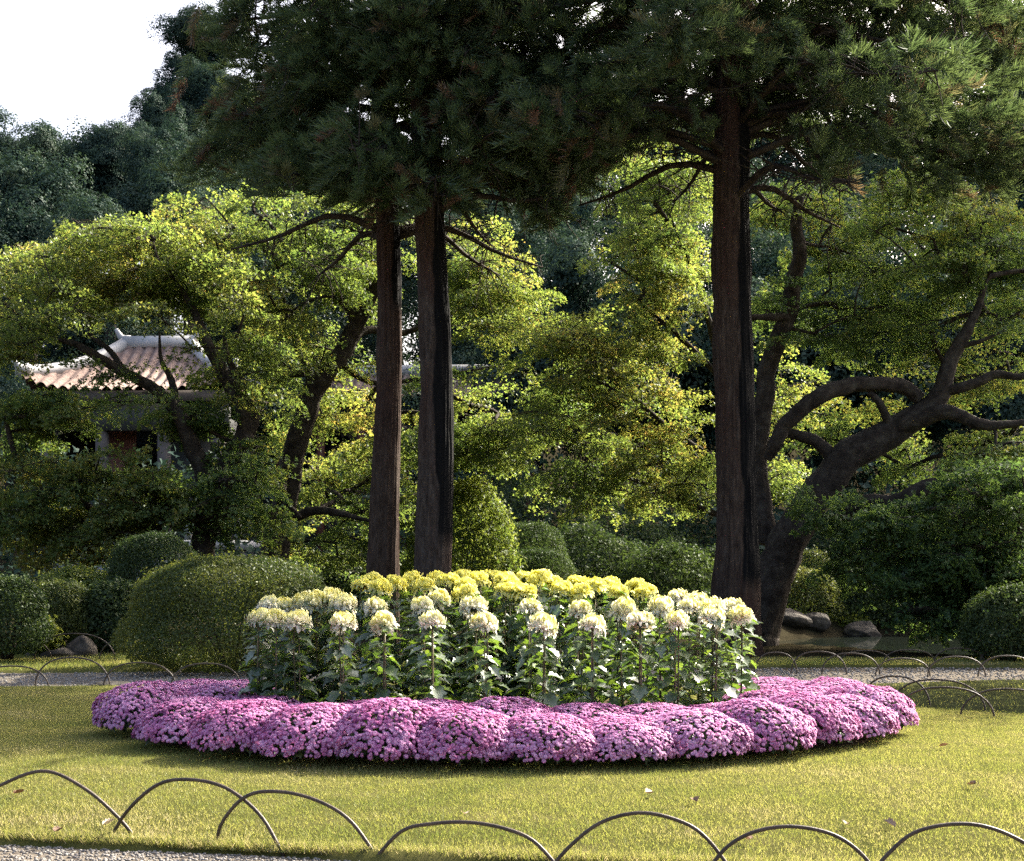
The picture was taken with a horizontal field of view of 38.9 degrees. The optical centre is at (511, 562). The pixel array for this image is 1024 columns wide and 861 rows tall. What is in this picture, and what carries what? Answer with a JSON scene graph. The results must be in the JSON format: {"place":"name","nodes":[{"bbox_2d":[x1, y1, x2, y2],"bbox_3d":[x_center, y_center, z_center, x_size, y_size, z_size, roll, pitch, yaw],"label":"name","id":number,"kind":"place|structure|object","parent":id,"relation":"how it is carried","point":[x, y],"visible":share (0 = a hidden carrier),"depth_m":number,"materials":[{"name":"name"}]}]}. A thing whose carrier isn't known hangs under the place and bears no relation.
{"place":"outdoors","nodes":[
{"label":"outdoors","id":0,"kind":"place"},
{"bbox_2d":[0,0,984,364],"label":"sky","id":1,"kind":"structure","parent":0,"point":[60,60],"materials":[{"name":"white"}]},
{"bbox_2d":[0,651,1023,860],"bbox_3d":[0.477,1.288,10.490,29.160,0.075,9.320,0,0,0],"label":"lawn","id":2,"kind":"structure","parent":0,"point":[386,855],"depth_m":7.60,"materials":[{"name":"plant"}]},
{"bbox_2d":[322,697,462,762],"bbox_3d":[-0.743,1.039,9.033,0.885,0.412,0.881,0,0,-30],"label":"cushion chrysanthemum","id":3,"kind":"object","parent":2,"relation":"on","point":[396,727],"visible":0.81,"depth_m":8.76,"materials":[{"name":"pink plant"}]},
{"bbox_2d":[403,704,530,765],"bbox_3d":[-0.290,1.063,8.961,0.778,0.363,0.783,0,0,-17],"label":"cushion chrysanthemum","id":4,"kind":"object","parent":2,"relation":"on","point":[474,733],"visible":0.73,"depth_m":8.69,"materials":[{"name":"pink plant"}]},
{"bbox_2d":[130,699,870,761],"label":"bed soil","id":5,"kind":"structure","parent":2,"relation":"on","point":[863,739],"depth_m":9.76,"materials":[{"name":"soil"}]},
{"bbox_2d":[91,680,193,733],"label":"cushion chrysanthemum","id":6,"kind":"object","parent":5,"relation":"on","point":[132,704],"visible":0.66,"depth_m":10.36,"materials":[{"name":"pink plant"}]},
{"bbox_2d":[131,696,227,744],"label":"cushion chrysanthemum","id":7,"kind":"object","parent":5,"relation":"on","point":[162,724],"visible":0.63,"depth_m":9.64,"materials":[{"name":"pink plant"}]},
{"bbox_2d":[185,698,308,756],"bbox_3d":[-1.702,1.064,9.386,0.804,0.362,0.825,0,0,-19],"label":"cushion chrysanthemum","id":8,"kind":"object","parent":5,"relation":"on","point":[236,720],"visible":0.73,"depth_m":9.15,"materials":[{"name":"pink plant"}]},
{"bbox_2d":[231,607,284,700],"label":"chrysanthemum","id":9,"kind":"object","parent":5,"relation":"on","point":[254,616],"visible":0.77,"depth_m":10.72,"materials":[{"name":"plant"}]},
{"bbox_2d":[255,608,298,703],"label":"chrysanthemum","id":10,"kind":"object","parent":5,"relation":"on","point":[274,619],"visible":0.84,"depth_m":10.58,"materials":[{"name":"plant"}]},
{"bbox_2d":[264,608,319,702],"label":"chrysanthemum","id":11,"kind":"object","parent":5,"relation":"on","point":[299,620],"visible":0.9,"depth_m":10.46,"materials":[{"name":"plant"}]},
{"bbox_2d":[248,701,380,760],"bbox_3d":[-1.232,1.063,9.181,0.873,0.365,0.864,0,0,-33],"label":"cushion chrysanthemum","id":12,"kind":"object","parent":5,"relation":"on","point":[294,738],"visible":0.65,"depth_m":8.89,"materials":[{"name":"pink plant"}]},
{"bbox_2d":[293,589,336,700],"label":"chrysanthemum","id":13,"kind":"object","parent":5,"relation":"on","point":[314,598],"visible":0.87,"depth_m":10.85,"materials":[{"name":"plant"}]},
{"bbox_2d":[316,611,364,702],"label":"chrysanthemum","id":14,"kind":"object","parent":5,"relation":"on","point":[341,621],"visible":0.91,"depth_m":10.26,"materials":[{"name":"plant"}]},
{"bbox_2d":[315,592,366,703],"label":"chrysanthemum","id":15,"kind":"object","parent":5,"relation":"on","point":[344,602],"visible":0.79,"depth_m":10.75,"materials":[{"name":"plant"}]},
{"bbox_2d":[348,596,404,699],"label":"chrysanthemum","id":16,"kind":"object","parent":5,"relation":"on","point":[373,605],"visible":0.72,"depth_m":10.73,"materials":[{"name":"plant"}]},
{"bbox_2d":[355,577,406,699],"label":"chrysanthemum","id":17,"kind":"object","parent":5,"relation":"on","point":[378,586],"visible":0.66,"depth_m":11.32,"materials":[{"name":"plant"}]},
{"bbox_2d":[358,610,408,703],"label":"chrysanthemum","id":18,"kind":"object","parent":5,"relation":"on","point":[384,621],"visible":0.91,"depth_m":10.19,"materials":[{"name":"plant"}]},
{"bbox_2d":[380,574,417,700],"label":"chrysanthemum","id":19,"kind":"object","parent":5,"relation":"on","point":[398,582],"visible":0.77,"depth_m":11.57,"materials":[{"name":"plant"}]},
{"bbox_2d":[397,595,449,702],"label":"chrysanthemum","id":20,"kind":"object","parent":5,"relation":"on","point":[421,605],"visible":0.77,"depth_m":10.68,"materials":[{"name":"plant"}]},
{"bbox_2d":[407,609,452,706],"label":"chrysanthemum","id":21,"kind":"object","parent":5,"relation":"on","point":[431,619],"visible":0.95,"depth_m":10.11,"materials":[{"name":"plant"}]},
{"bbox_2d":[413,588,459,700],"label":"chrysanthemum","id":22,"kind":"object","parent":5,"relation":"on","point":[440,597],"visible":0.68,"depth_m":11.05,"materials":[{"name":"plant"}]},
{"bbox_2d":[443,583,491,703],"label":"chrysanthemum","id":23,"kind":"object","parent":5,"relation":"on","point":[462,592],"visible":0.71,"depth_m":11.26,"materials":[{"name":"plant"}]},
{"bbox_2d":[448,595,503,706],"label":"chrysanthemum","id":24,"kind":"object","parent":5,"relation":"on","point":[472,606],"visible":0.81,"depth_m":10.66,"materials":[{"name":"plant"}]},
{"bbox_2d":[461,611,510,705],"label":"chrysanthemum","id":25,"kind":"object","parent":5,"relation":"on","point":[487,621],"visible":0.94,"depth_m":10.08,"materials":[{"name":"plant"}]},
{"bbox_2d":[488,581,529,703],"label":"chrysanthemum","id":26,"kind":"object","parent":5,"relation":"on","point":[504,589],"visible":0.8,"depth_m":11.30,"materials":[{"name":"plant"}]},
{"bbox_2d":[465,696,554,726],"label":"cushion chrysanthemum","id":27,"kind":"object","parent":5,"relation":"on","point":[509,707],"visible":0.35,"depth_m":9.66,"materials":[{"name":"pink plant"}]},
{"bbox_2d":[500,583,544,704],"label":"chrysanthemum","id":28,"kind":"object","parent":5,"relation":"on","point":[526,590],"visible":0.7,"depth_m":11.25,"materials":[{"name":"plant"}]},
{"bbox_2d":[503,598,558,706],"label":"chrysanthemum","id":29,"kind":"object","parent":5,"relation":"on","point":[530,605],"visible":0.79,"depth_m":10.66,"materials":[{"name":"plant"}]},
{"bbox_2d":[517,611,577,709],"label":"chrysanthemum","id":30,"kind":"object","parent":5,"relation":"on","point":[545,624],"visible":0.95,"depth_m":10.06,"materials":[{"name":"plant"}]},
{"bbox_2d":[540,580,576,705],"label":"chrysanthemum","id":31,"kind":"object","parent":5,"relation":"on","point":[562,587],"visible":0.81,"depth_m":11.34,"materials":[{"name":"plant"}]},
{"bbox_2d":[551,582,606,702],"bbox_3d":[0.530,0.662,11.343,0.433,1.036,0.391,0,0,-16],"label":"chrysanthemum","id":32,"kind":"object","parent":5,"relation":"on","point":[578,591],"visible":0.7,"depth_m":11.27,"materials":[{"name":"plant"}]},
{"bbox_2d":[558,599,601,710],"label":"chrysanthemum","id":33,"kind":"object","parent":5,"relation":"on","point":[581,607],"visible":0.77,"depth_m":10.71,"materials":[{"name":"plant"}]},
{"bbox_2d":[542,702,629,730],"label":"cushion chrysanthemum","id":34,"kind":"object","parent":5,"relation":"on","point":[586,711],"visible":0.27,"depth_m":9.70,"materials":[{"name":"pink plant"}]},
{"bbox_2d":[568,612,619,711],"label":"chrysanthemum","id":35,"kind":"object","parent":5,"relation":"on","point":[595,623],"visible":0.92,"depth_m":10.12,"materials":[{"name":"plant"}]},
{"bbox_2d":[596,596,638,711],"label":"chrysanthemum","id":36,"kind":"object","parent":5,"relation":"on","point":[622,608],"visible":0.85,"depth_m":10.71,"materials":[{"name":"plant"}]},
{"bbox_2d":[597,582,638,706],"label":"chrysanthemum","id":37,"kind":"object","parent":5,"relation":"on","point":[617,590],"visible":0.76,"depth_m":11.36,"materials":[{"name":"plant"}]},
{"bbox_2d":[614,610,664,714],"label":"chrysanthemum","id":38,"kind":"object","parent":5,"relation":"on","point":[640,623],"visible":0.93,"depth_m":10.20,"materials":[{"name":"plant"}]},
{"bbox_2d":[642,593,688,706],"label":"chrysanthemum","id":39,"kind":"object","parent":5,"relation":"on","point":[661,606],"visible":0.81,"depth_m":10.77,"materials":[{"name":"plant"}]},
{"bbox_2d":[649,609,703,704],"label":"chrysanthemum","id":40,"kind":"object","parent":5,"relation":"on","point":[676,619],"visible":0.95,"depth_m":10.34,"materials":[{"name":"plant"}]},
{"bbox_2d":[665,596,711,705],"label":"chrysanthemum","id":41,"kind":"object","parent":5,"relation":"on","point":[689,605],"visible":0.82,"depth_m":10.86,"materials":[{"name":"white plant"}]},
{"bbox_2d":[634,707,757,761],"bbox_3d":[1.148,1.079,9.200,0.814,0.331,0.823,0,0,1],"label":"cushion chrysanthemum","id":42,"kind":"object","parent":5,"relation":"on","point":[714,738],"visible":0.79,"depth_m":8.94,"materials":[{"name":"pink plant"}]},
{"bbox_2d":[690,595,735,704],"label":"chrysanthemum","id":43,"kind":"object","parent":5,"relation":"on","point":[716,602],"visible":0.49,"depth_m":11.02,"materials":[{"name":"plant"}]},
{"bbox_2d":[691,605,740,703],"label":"chrysanthemum","id":44,"kind":"object","parent":5,"relation":"on","point":[710,616],"visible":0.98,"depth_m":10.51,"materials":[{"name":"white plant"}]},
{"bbox_2d":[718,605,763,699],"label":"chrysanthemum","id":45,"kind":"object","parent":5,"relation":"on","point":[739,614],"visible":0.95,"depth_m":10.71,"materials":[{"name":"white plant"}]},
{"bbox_2d":[695,697,816,753],"bbox_3d":[1.574,1.059,9.434,0.806,0.372,0.803,0,0,11],"label":"cushion chrysanthemum","id":46,"kind":"object","parent":5,"relation":"on","point":[765,719],"visible":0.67,"depth_m":9.20,"materials":[{"name":"pink plant"}]},
{"bbox_2d":[755,691,862,745],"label":"cushion chrysanthemum","id":47,"kind":"object","parent":5,"relation":"on","point":[832,724],"visible":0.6,"depth_m":9.60,"materials":[{"name":"pink plant"}]},
{"bbox_2d":[811,693,900,738],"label":"cushion chrysanthemum","id":48,"kind":"object","parent":5,"relation":"on","point":[875,720],"visible":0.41,"depth_m":9.95,"materials":[{"name":"pink plant"}]},
{"bbox_2d":[824,682,919,730],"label":"cushion chrysanthemum","id":49,"kind":"object","parent":5,"relation":"on","point":[886,696],"visible":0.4,"depth_m":10.46,"materials":[{"name":"pink plant"}]},
{"bbox_2d":[483,712,604,764],"bbox_3d":[0.194,1.084,8.966,0.802,0.322,0.806,0,0,-15],"label":"cushion chrysanthemum","id":50,"kind":"object","parent":2,"relation":"on","point":[551,740],"visible":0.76,"depth_m":8.68,"materials":[{"name":"pink plant"}]},
{"bbox_2d":[563,714,683,764],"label":"cushion chrysanthemum","id":51,"kind":"object","parent":2,"relation":"on","point":[622,740],"visible":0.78,"depth_m":8.78,"materials":[{"name":"pink plant"}]},
{"bbox_2d":[0,434,1023,860],"bbox_3d":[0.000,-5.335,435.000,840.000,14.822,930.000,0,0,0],"label":"ground","id":52,"kind":"structure","parent":0,"point":[832,630],"depth_m":20.33,"materials":[{"name":"soil"}]},
{"bbox_2d":[0,104,73,533],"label":"evergreen tree","id":53,"kind":"object","parent":52,"relation":"on","point":[45,142],"visible":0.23,"depth_m":61.18,"materials":[{"name":"green plant"}]},
{"bbox_2d":[0,192,73,572],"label":"evergreen tree","id":54,"kind":"object","parent":52,"relation":"on","point":[29,203],"visible":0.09,"depth_m":52.84,"materials":[{"name":"green plant"}]},
{"bbox_2d":[16,557,127,623],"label":"leafy shrub","id":55,"kind":"object","parent":52,"relation":"on","point":[88,575],"visible":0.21,"depth_m":21.71,"materials":[{"name":"green plant"}]},
{"bbox_2d":[70,118,156,328],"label":"evergreen tree","id":56,"kind":"object","parent":52,"relation":"on","point":[107,157],"visible":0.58,"depth_m":63.01,"materials":[{"name":"green plant"}]},
{"bbox_2d":[63,572,167,653],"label":"leafy shrub","id":57,"kind":"object","parent":52,"relation":"on","point":[107,600],"visible":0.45,"depth_m":20.22,"materials":[{"name":"green plant"}]},
{"bbox_2d":[12,328,290,605],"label":"pavilion","id":58,"kind":"structure","parent":52,"relation":"on","point":[127,349],"depth_m":42.24,"materials":[{"name":"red tile"}]},
{"bbox_2d":[0,383,305,580],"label":"maple tree","id":59,"kind":"object","parent":52,"relation":"on","point":[37,415],"visible":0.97,"depth_m":23.94,"materials":[{"name":"green plant"}]},
{"bbox_2d":[103,524,210,611],"bbox_3d":[-5.295,0.134,21.595,1.703,1.424,1.468,0,0,0],"label":"clipped shrub","id":60,"kind":"object","parent":52,"relation":"on","point":[156,540],"visible":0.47,"depth_m":21.25,"materials":[{"name":"green plant"}]},
{"bbox_2d":[0,211,314,616],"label":"maple tree","id":61,"kind":"object","parent":52,"relation":"on","point":[73,285],"visible":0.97,"depth_m":24.33,"materials":[{"name":"green plant"}]},
{"bbox_2d":[111,112,204,335],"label":"evergreen tree","id":62,"kind":"object","parent":52,"relation":"on","point":[145,147],"visible":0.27,"depth_m":59.26,"materials":[{"name":"green plant"}]},
{"bbox_2d":[117,82,206,143],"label":"evergreen tree","id":63,"kind":"object","parent":52,"relation":"on","point":[152,109],"visible":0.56,"depth_m":67.12,"materials":[{"name":"green plant"}]},
{"bbox_2d":[140,47,225,342],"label":"evergreen tree","id":64,"kind":"object","parent":52,"relation":"on","point":[172,62],"visible":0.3,"depth_m":71.18,"materials":[{"name":"green plant"}]},
{"bbox_2d":[142,0,249,341],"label":"evergreen tree","id":65,"kind":"object","parent":52,"relation":"on","point":[174,34],"visible":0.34,"depth_m":72.76,"materials":[{"name":"green plant"}]},
{"bbox_2d":[113,778,285,856],"bbox_3d":[-1.444,1.140,6.579,0.941,0.330,0.032,0,0,19],"label":"hoop","id":66,"kind":"object","parent":52,"relation":"on","point":[217,784],"visible":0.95,"depth_m":6.55,"materials":[{"name":"metal"}]},
{"bbox_2d":[0,652,435,672],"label":"grass verge","id":67,"kind":"object","parent":52,"relation":"on","point":[97,670],"depth_m":17.26,"materials":[{"name":"plant"}]},
{"bbox_2d":[0,568,55,658],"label":"clipped shrub","id":68,"kind":"object","parent":67,"relation":"on","point":[44,628],"visible":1,"depth_m":18.39,"materials":[{"name":"green plant"}]},
{"bbox_2d":[13,577,98,644],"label":"clipped shrub","id":69,"kind":"object","parent":67,"relation":"on","point":[66,592],"visible":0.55,"depth_m":20.12,"materials":[{"name":"green plant"}]},
{"bbox_2d":[108,542,345,674],"bbox_3d":[-3.363,0.556,17.417,2.764,1.613,2.470,0,0,0],"label":"clipped hedge","id":70,"kind":"object","parent":67,"relation":"on","point":[148,594],"visible":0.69,"depth_m":16.65,"materials":[{"name":"green plant"}]},
{"bbox_2d":[178,62,258,330],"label":"evergreen tree","id":71,"kind":"object","parent":52,"relation":"on","point":[210,82],"visible":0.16,"depth_m":69.23,"materials":[{"name":"green plant"}]},
{"bbox_2d":[216,789,372,849],"bbox_3d":[-0.963,1.156,6.425,0.814,0.298,0.048,0,0,17],"label":"hoop","id":72,"kind":"object","parent":52,"relation":"on","point":[333,808],"visible":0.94,"depth_m":6.42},
{"bbox_2d":[88,182,570,605],"bbox_3d":[-3.367,-3.186,27.644,8.984,8.576,5.960,0,0,0],"label":"maple tree","id":73,"kind":"object","parent":52,"relation":"on","point":[359,307],"visible":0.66,"depth_m":27.15,"materials":[{"name":"green plant"}]},
{"bbox_2d":[311,542,406,622],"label":"leafy shrub","id":74,"kind":"object","parent":52,"relation":"on","point":[345,589],"visible":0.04,"depth_m":30.32,"materials":[{"name":"green plant"}]},
{"bbox_2d":[149,0,594,654],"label":"cedar tree","id":75,"kind":"object","parent":52,"relation":"on","point":[245,126],"visible":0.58,"depth_m":19.97,"materials":[{"name":"green plant"}]},
{"bbox_2d":[256,364,543,595],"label":"tree","id":76,"kind":"object","parent":52,"relation":"on","point":[329,446],"visible":0.04,"depth_m":48.45,"materials":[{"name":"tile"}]},
{"bbox_2d":[256,0,620,658],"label":"cedar tree","id":77,"kind":"object","parent":52,"relation":"on","point":[434,522],"visible":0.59,"depth_m":18.80,"materials":[{"name":"green plant"}]},
{"bbox_2d":[399,471,528,617],"bbox_3d":[-0.986,-0.254,28.988,2.849,3.182,2.432,0,0,0],"label":"leafy shrub","id":78,"kind":"object","parent":52,"relation":"on","point":[474,488],"visible":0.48,"depth_m":28.51,"materials":[{"name":"green plant"}]},
{"bbox_2d":[377,820,554,860],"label":"hoop","id":79,"kind":"object","parent":52,"relation":"on","point":[487,824],"visible":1,"depth_m":6.20,"materials":[{"name":"metal"}]},
{"bbox_2d":[0,74,1023,614],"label":"forest","id":80,"kind":"object","parent":52,"relation":"on","point":[40,186],"visible":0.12,"depth_m":51.99,"materials":[{"name":"green plant"}]},
{"bbox_2d":[453,457,605,576],"bbox_3d":[0.302,-0.697,37.987,4.375,4.194,3.761,0,0,21],"label":"leafy shrub","id":81,"kind":"object","parent":52,"relation":"on","point":[512,498],"visible":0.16,"depth_m":37.59,"materials":[{"name":"green plant"}]},
{"bbox_2d":[482,518,577,613],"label":"clipped shrub","id":82,"kind":"object","parent":52,"relation":"on","point":[527,528],"visible":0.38,"depth_m":30.68,"materials":[{"name":"green plant"}]},
{"bbox_2d":[502,541,577,610],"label":"clipped shrub","id":83,"kind":"object","parent":52,"relation":"on","point":[538,554],"visible":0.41,"depth_m":29.21,"materials":[{"name":"green plant"}]},
{"bbox_2d":[469,226,713,570],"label":"evergreen tree","id":84,"kind":"object","parent":52,"relation":"on","point":[582,288],"visible":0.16,"depth_m":42.78,"materials":[{"name":"green plant"}]},
{"bbox_2d":[535,515,656,620],"bbox_3d":[1.785,0.185,33.012,2.916,2.659,2.722,0,0,-22],"label":"leafy shrub","id":85,"kind":"object","parent":52,"relation":"on","point":[581,532],"visible":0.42,"depth_m":32.51,"materials":[{"name":"green plant"}]},
{"bbox_2d":[535,502,705,613],"bbox_3d":[2.756,-0.034,35.955,4.928,3.159,4.461,0,0,-26],"label":"leafy shrub","id":86,"kind":"object","parent":52,"relation":"on","point":[655,529],"visible":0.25,"depth_m":35.62,"materials":[{"name":"green plant"}]},
{"bbox_2d":[555,811,726,860],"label":"hoop","id":87,"kind":"object","parent":52,"relation":"on","point":[631,813],"visible":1,"depth_m":6.08,"materials":[{"name":"metal"}]},
{"bbox_2d":[606,536,714,621],"bbox_3d":[3.320,0.427,31.479,2.634,2.046,2.576,0,0,-34],"label":"leafy shrub","id":88,"kind":"object","parent":52,"relation":"on","point":[660,559],"visible":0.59,"depth_m":31.04,"materials":[{"name":"green plant"}]},
{"bbox_2d":[494,140,840,531],"bbox_3d":[2.993,-3.592,27.288,6.638,9.913,4.882,0,0,0],"label":"maple tree","id":89,"kind":"object","parent":52,"relation":"on","point":[659,257],"visible":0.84,"depth_m":26.67,"materials":[{"name":"green plant"}]},
{"bbox_2d":[647,488,763,590],"bbox_3d":[5.374,-0.477,37.953,4.310,3.754,3.596,0,0,0],"label":"leafy shrub","id":90,"kind":"object","parent":52,"relation":"on","point":[709,531],"visible":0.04,"depth_m":37.33,"materials":[{"name":"green plant"}]},
{"bbox_2d":[594,275,843,469],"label":"evergreen tree","id":91,"kind":"object","parent":52,"relation":"on","point":[686,379],"visible":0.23,"depth_m":41.42,"materials":[{"name":"green plant"}]},
{"bbox_2d":[424,0,1023,656],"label":"cedar tree","id":92,"kind":"object","parent":52,"relation":"on","point":[834,62],"visible":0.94,"depth_m":18.97,"materials":[{"name":"green plant"}]},
{"bbox_2d":[713,824,869,860],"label":"hoop","id":93,"kind":"object","parent":52,"relation":"on","point":[792,826],"visible":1,"depth_m":5.99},
{"bbox_2d":[786,565,847,621],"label":"clipped shrub","id":94,"kind":"object","parent":52,"relation":"on","point":[801,573],"visible":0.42,"depth_m":31.75,"materials":[{"name":"green plant"}]},
{"bbox_2d":[806,562,903,628],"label":"leafy shrub","id":95,"kind":"object","parent":52,"relation":"on","point":[857,596],"visible":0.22,"depth_m":32.27,"materials":[{"name":"green plant"}]},
{"bbox_2d":[710,154,1023,645],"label":"maple tree","id":96,"kind":"object","parent":52,"relation":"on","point":[976,245],"visible":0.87,"depth_m":23.61,"materials":[{"name":"green plant"}]},
{"bbox_2d":[754,238,992,496],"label":"evergreen tree","id":97,"kind":"object","parent":52,"relation":"on","point":[857,399],"visible":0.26,"depth_m":41.16,"materials":[{"name":"green plant"}]},
{"bbox_2d":[743,659,1023,667],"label":"grass verge","id":98,"kind":"object","parent":52,"relation":"on","point":[897,666],"depth_m":18.02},
{"bbox_2d":[783,452,1023,654],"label":"bush","id":99,"kind":"object","parent":52,"relation":"on","point":[968,556],"visible":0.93,"depth_m":20.53,"materials":[{"name":"green plant"}]},
{"bbox_2d":[864,258,1023,505],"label":"evergreen tree","id":100,"kind":"object","parent":52,"relation":"on","point":[940,429],"visible":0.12,"depth_m":41.24,"materials":[{"name":"green plant"}]},
{"bbox_2d":[867,680,1023,713],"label":"grass verge","id":101,"kind":"object","parent":52,"relation":"on","point":[976,705],"depth_m":13.88,"materials":[{"name":"plant"}]},
{"bbox_2d":[955,579,1023,661],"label":"leafy shrub","id":102,"kind":"object","parent":52,"relation":"on","point":[979,624],"visible":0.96,"depth_m":18.34,"materials":[{"name":"green plant"}]},
{"bbox_2d":[0,667,1023,860],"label":"gravel","id":103,"kind":"structure","parent":0,"point":[63,852],"depth_m":16.08,"materials":[{"name":"gravel"}]},
{"bbox_2d":[779,634,1020,656],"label":"pond water","id":104,"kind":"structure","parent":0,"point":[892,642],"depth_m":28.75,"materials":[{"name":"green liquid"}]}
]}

